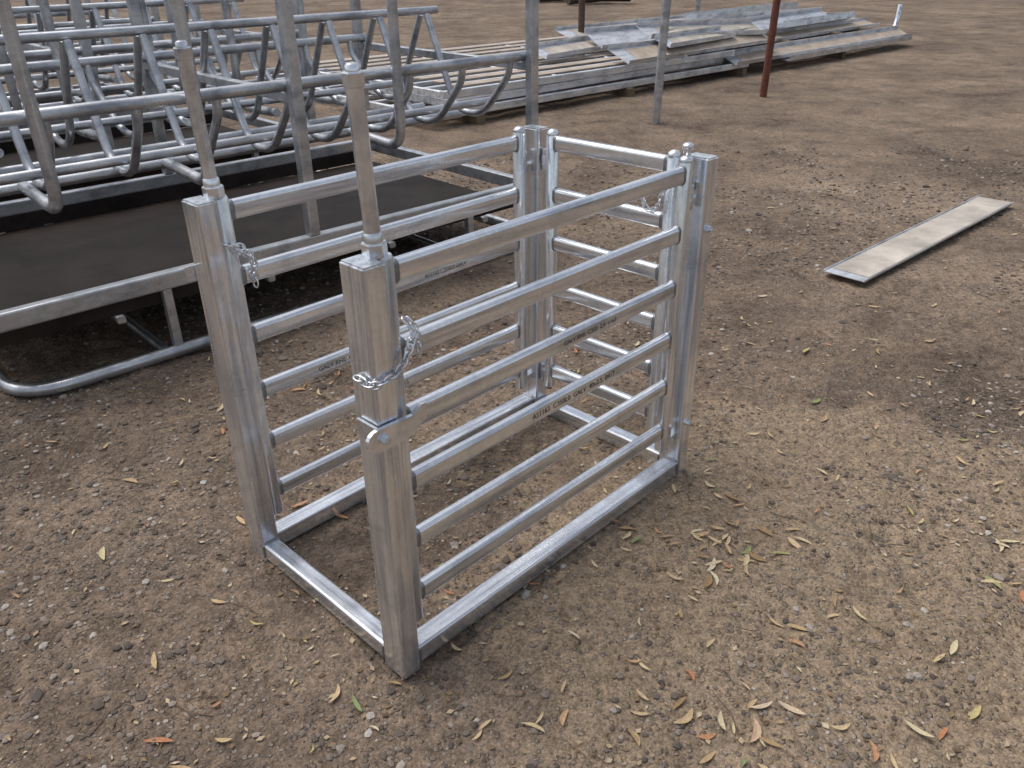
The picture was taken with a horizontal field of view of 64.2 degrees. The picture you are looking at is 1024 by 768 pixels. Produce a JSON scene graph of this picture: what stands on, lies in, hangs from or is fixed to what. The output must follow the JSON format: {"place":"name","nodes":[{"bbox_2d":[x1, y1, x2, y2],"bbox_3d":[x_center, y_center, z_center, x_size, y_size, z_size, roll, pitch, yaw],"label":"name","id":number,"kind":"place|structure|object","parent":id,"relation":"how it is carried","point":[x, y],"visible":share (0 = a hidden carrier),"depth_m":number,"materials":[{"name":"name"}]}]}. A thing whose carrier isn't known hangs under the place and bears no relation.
{"place":"outdoors","nodes":[
{"label":"outdoors","id":0,"kind":"place"},
{"bbox_2d":[0,0,1023,767],"bbox_3d":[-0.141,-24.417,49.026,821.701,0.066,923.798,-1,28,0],"label":"ground","id":1,"kind":"structure","parent":0,"point":[948,74],"depth_m":2.74,"materials":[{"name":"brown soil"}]},
{"bbox_2d":[0,0,176,136],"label":"hay feeder","id":2,"kind":"object","parent":1,"relation":"on","point":[106,19],"visible":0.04,"depth_m":7.18,"materials":[{"name":"silver metal"}]},
{"bbox_2d":[0,0,320,233],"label":"hay feeder","id":3,"kind":"object","parent":1,"relation":"on","point":[85,48],"visible":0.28,"depth_m":5.77,"materials":[{"name":"silver metal"}]},
{"bbox_2d":[0,0,538,396],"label":"hay feeder","id":4,"kind":"object","parent":1,"relation":"on","point":[116,266],"visible":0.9,"depth_m":4.13,"materials":[{"name":"silver metal"}]},
{"bbox_2d":[369,98,484,124],"bbox_3d":[-1.775,-3.445,9.784,0.090,0.100,4.301,-24,36,-37],"label":"timber bearer","id":5,"kind":"object","parent":1,"relation":"on","point":[478,120],"visible":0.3,"depth_m":8.45,"materials":[{"name":"wood"}]},
{"bbox_2d":[173,40,718,678],"bbox_3d":[-0.110,-0.226,2.319,0.788,1.436,1.322,24,37,38],"label":"livestock crate","id":6,"kind":"object","parent":1,"relation":"on","point":[383,344],"visible":1,"depth_m":2.24,"materials":[{"name":"silver metal"}]},
{"bbox_2d":[0,157,1023,767],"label":"leaf litter","id":7,"kind":"object","parent":1,"relation":"on","point":[976,711],"visible":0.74,"depth_m":2.27,"materials":[{"name":"beige plant"}]},
{"bbox_2d":[0,207,1023,767],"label":"bark scraps","id":8,"kind":"object","parent":1,"relation":"on","point":[490,747],"visible":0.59,"depth_m":2.16,"materials":[{"name":"brown plant"}]},
{"bbox_2d":[45,276,1022,765],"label":"twigs","id":9,"kind":"object","parent":1,"relation":"on","point":[513,628],"visible":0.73,"depth_m":2.21,"materials":[{"name":"brown wood"}]},
{"bbox_2d":[578,0,584,32],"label":"steel post","id":10,"kind":"object","parent":1,"relation":"on","point":[581,18],"depth_m":12.23,"materials":[{"name":"brown metal"}]},
{"bbox_2d":[570,83,634,96],"bbox_3d":[-0.018,-4.233,11.217,0.090,0.100,4.301,-24,36,-37],"label":"timber bearer","id":11,"kind":"object","parent":1,"relation":"on","point":[628,92],"visible":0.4,"depth_m":9.89,"materials":[{"name":"wood"}]},
{"bbox_2d":[255,73,342,89],"bbox_3d":[-0.655,-4.559,11.650,5.600,0.086,1.810,-24,36,-37],"label":"steel yard panel","id":12,"kind":"object","parent":11,"relation":"on","point":[280,76],"visible":0.04,"depth_m":9.84,"materials":[{"name":"silver metal"}]},
{"bbox_2d":[299,36,567,74],"bbox_3d":[-0.355,-4.783,11.871,5.600,0.086,1.810,-23,35,-35],"label":"steel yard panel","id":13,"kind":"object","parent":12,"relation":"on","point":[332,66],"visible":0.12,"depth_m":11.73,"materials":[{"name":"silver metal"}]},
{"bbox_2d":[337,56,748,115],"bbox_3d":[0.635,-3.848,10.292,5.600,0.086,1.810,-24,36,-37],"label":"steel yard panel","id":14,"kind":"object","parent":11,"relation":"on","point":[554,95],"visible":0.22,"depth_m":9.46,"materials":[{"name":"silver metal"}]},
{"bbox_2d":[368,52,750,104],"bbox_3d":[0.768,-4.047,10.492,5.600,0.075,1.810,-25,37,-38],"label":"steel yard panel","id":15,"kind":"object","parent":14,"relation":"on","point":[513,93],"visible":0.23,"depth_m":9.44,"materials":[{"name":"silver metal"}]},
{"bbox_2d":[373,49,734,98],"bbox_3d":[0.563,-4.007,10.230,5.000,0.086,1.810,-24,36,-36],"label":"steel yard panel","id":16,"kind":"object","parent":15,"relation":"on","point":[548,76],"visible":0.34,"depth_m":9.43,"materials":[{"name":"silver metal"}]},
{"bbox_2d":[539,35,603,59],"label":"steel channel","id":17,"kind":"object","parent":16,"relation":"on","point":[565,47],"visible":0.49,"depth_m":10.43,"materials":[{"name":"silver metal"}]},
{"bbox_2d":[584,24,653,48],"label":"steel channel","id":18,"kind":"object","parent":17,"relation":"on","point":[606,37],"visible":0.31,"depth_m":10.98,"materials":[{"name":"silver metal"}]},
{"bbox_2d":[608,26,776,63],"bbox_3d":[2.488,-4.516,10.835,3.400,0.051,0.360,-25,60,-38],"label":"steel channel","id":19,"kind":"object","parent":16,"relation":"on","point":[637,52],"visible":0.64,"depth_m":10.45,"materials":[{"name":"silver metal"}]},
{"bbox_2d":[654,25,735,47],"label":"steel channel","id":20,"kind":"object","parent":19,"relation":"on","point":[675,39],"visible":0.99,"depth_m":10.85,"materials":[{"name":"silver metal"}]},
{"bbox_2d":[636,18,767,38],"bbox_3d":[2.674,-4.945,11.344,2.200,0.070,0.340,-16,55,-29],"label":"steel channel","id":21,"kind":"object","parent":19,"relation":"on","point":[650,29],"visible":0.83,"depth_m":11.44,"materials":[{"name":"silver metal"}]},
{"bbox_2d":[651,0,670,124],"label":"steel post","id":22,"kind":"object","parent":1,"relation":"on","point":[661,55],"depth_m":8.04,"materials":[{"name":"grey metal"}]},
{"bbox_2d":[695,0,700,11],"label":"steel post","id":23,"kind":"object","parent":1,"relation":"on","point":[697,5],"depth_m":16.36,"materials":[{"name":"grey metal"}]},
{"bbox_2d":[686,65,746,75],"bbox_3d":[1.739,-5.021,12.650,0.090,0.100,4.301,-24,36,-37],"label":"timber bearer","id":24,"kind":"object","parent":1,"relation":"on","point":[739,72],"visible":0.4,"depth_m":11.33,"materials":[{"name":"wood"}]},
{"bbox_2d":[759,0,780,96],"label":"steel post","id":25,"kind":"object","parent":1,"relation":"on","point":[770,46],"depth_m":9.43,"materials":[{"name":"red metal"}]},
{"bbox_2d":[686,28,871,55],"bbox_3d":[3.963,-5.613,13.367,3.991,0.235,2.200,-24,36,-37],"label":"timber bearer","id":26,"kind":"object","parent":1,"relation":"on","point":[847,31],"visible":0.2,"depth_m":13.37,"materials":[{"name":"wood"}]},
{"bbox_2d":[750,17,879,45],"bbox_3d":[4.834,-5.704,13.169,4.400,0.050,0.300,-25,52,-38],"label":"steel channel","id":27,"kind":"object","parent":26,"relation":"on","point":[819,29],"visible":0.57,"depth_m":13.42,"materials":[{"name":"silver metal"}]},
{"bbox_2d":[669,7,826,31],"bbox_3d":[3.774,-5.466,12.417,4.600,0.063,0.341,-27,64,-39],"label":"steel channel","id":28,"kind":"object","parent":27,"relation":"on","point":[761,22],"visible":0.38,"depth_m":13.08,"materials":[{"name":"silver metal"}]},
{"bbox_2d":[685,9,748,19],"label":"steel channel","id":29,"kind":"object","parent":28,"relation":"on","point":[730,14],"visible":0.61,"depth_m":12.05,"materials":[{"name":"silver metal"}]},
{"bbox_2d":[777,11,854,29],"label":"steel channel","id":30,"kind":"object","parent":28,"relation":"on","point":[795,23],"visible":0.92,"depth_m":13.19,"materials":[{"name":"silver metal"}]},
{"bbox_2d":[822,51,845,57],"bbox_3d":[3.789,-5.941,14.322,0.090,0.100,4.301,-24,36,-37],"label":"timber bearer","id":31,"kind":"object","parent":1,"relation":"on","point":[839,55],"visible":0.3,"depth_m":12.96,"materials":[{"name":"brown wood"}]},
{"bbox_2d":[775,32,912,60],"bbox_3d":[5.368,-5.398,13.018,4.000,0.080,0.260,-24,44,-37],"label":"steel channel","id":32,"kind":"object","parent":31,"relation":"on","point":[843,49],"visible":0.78,"depth_m":12.74,"materials":[{"name":"silver metal"}]},
{"bbox_2d":[724,25,912,65],"bbox_3d":[4.937,-5.326,12.749,5.400,0.063,0.301,-24,59,-37],"label":"steel channel","id":33,"kind":"object","parent":32,"relation":"on","point":[756,54],"visible":0.85,"depth_m":12.55,"materials":[{"name":"silver metal"}]},
{"bbox_2d":[893,4,902,25],"bbox_3d":[5.236,-5.703,13.129,4.740,0.515,0.160,-25,37,-38],"label":"bent steel pipe","id":34,"kind":"object","parent":1,"relation":"on","point":[898,14],"visible":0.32,"depth_m":14.46,"materials":[{"name":"silver metal"}]},
{"bbox_2d":[823,195,1013,282],"bbox_3d":[2.558,-0.927,5.006,2.131,0.012,0.235,-24,36,-36],"label":"steel channel","id":35,"kind":"object","parent":1,"relation":"on","point":[870,263],"visible":1,"depth_m":4.87,"materials":[{"name":"silver metal"}]},
{"bbox_2d":[539,0,630,4],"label":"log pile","id":36,"kind":"object","parent":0,"point":[570,2],"visible":0.85,"depth_m":25.36,"materials":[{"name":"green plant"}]},
{"label":"steel channel","id":37,"kind":"object","parent":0,"visible":0},
{"bbox_2d":[555,14,683,37],"bbox_3d":[2.452,-5.938,13.449,4.600,0.053,0.401,-24,52,-37],"label":"steel channel","id":38,"kind":"object","parent":37,"relation":"on","point":[569,31],"visible":0.3,"depth_m":12.77,"materials":[{"name":"silver metal"}]},
{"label":"steel channel","id":39,"kind":"object","parent":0,"visible":0},
{"bbox_2d":[748,7,837,16],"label":"steel channel","id":40,"kind":"object","parent":39,"relation":"on","point":[756,13],"visible":0.28,"depth_m":13.45,"materials":[{"name":"silver metal"}]},
{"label":"steel channel","id":41,"kind":"object","parent":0,"visible":0},
{"bbox_2d":[684,2,798,19],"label":"steel channel","id":42,"kind":"object","parent":41,"relation":"on","point":[783,6],"visible":0.54,"depth_m":13.71,"materials":[{"name":"silver metal"}]}
]}

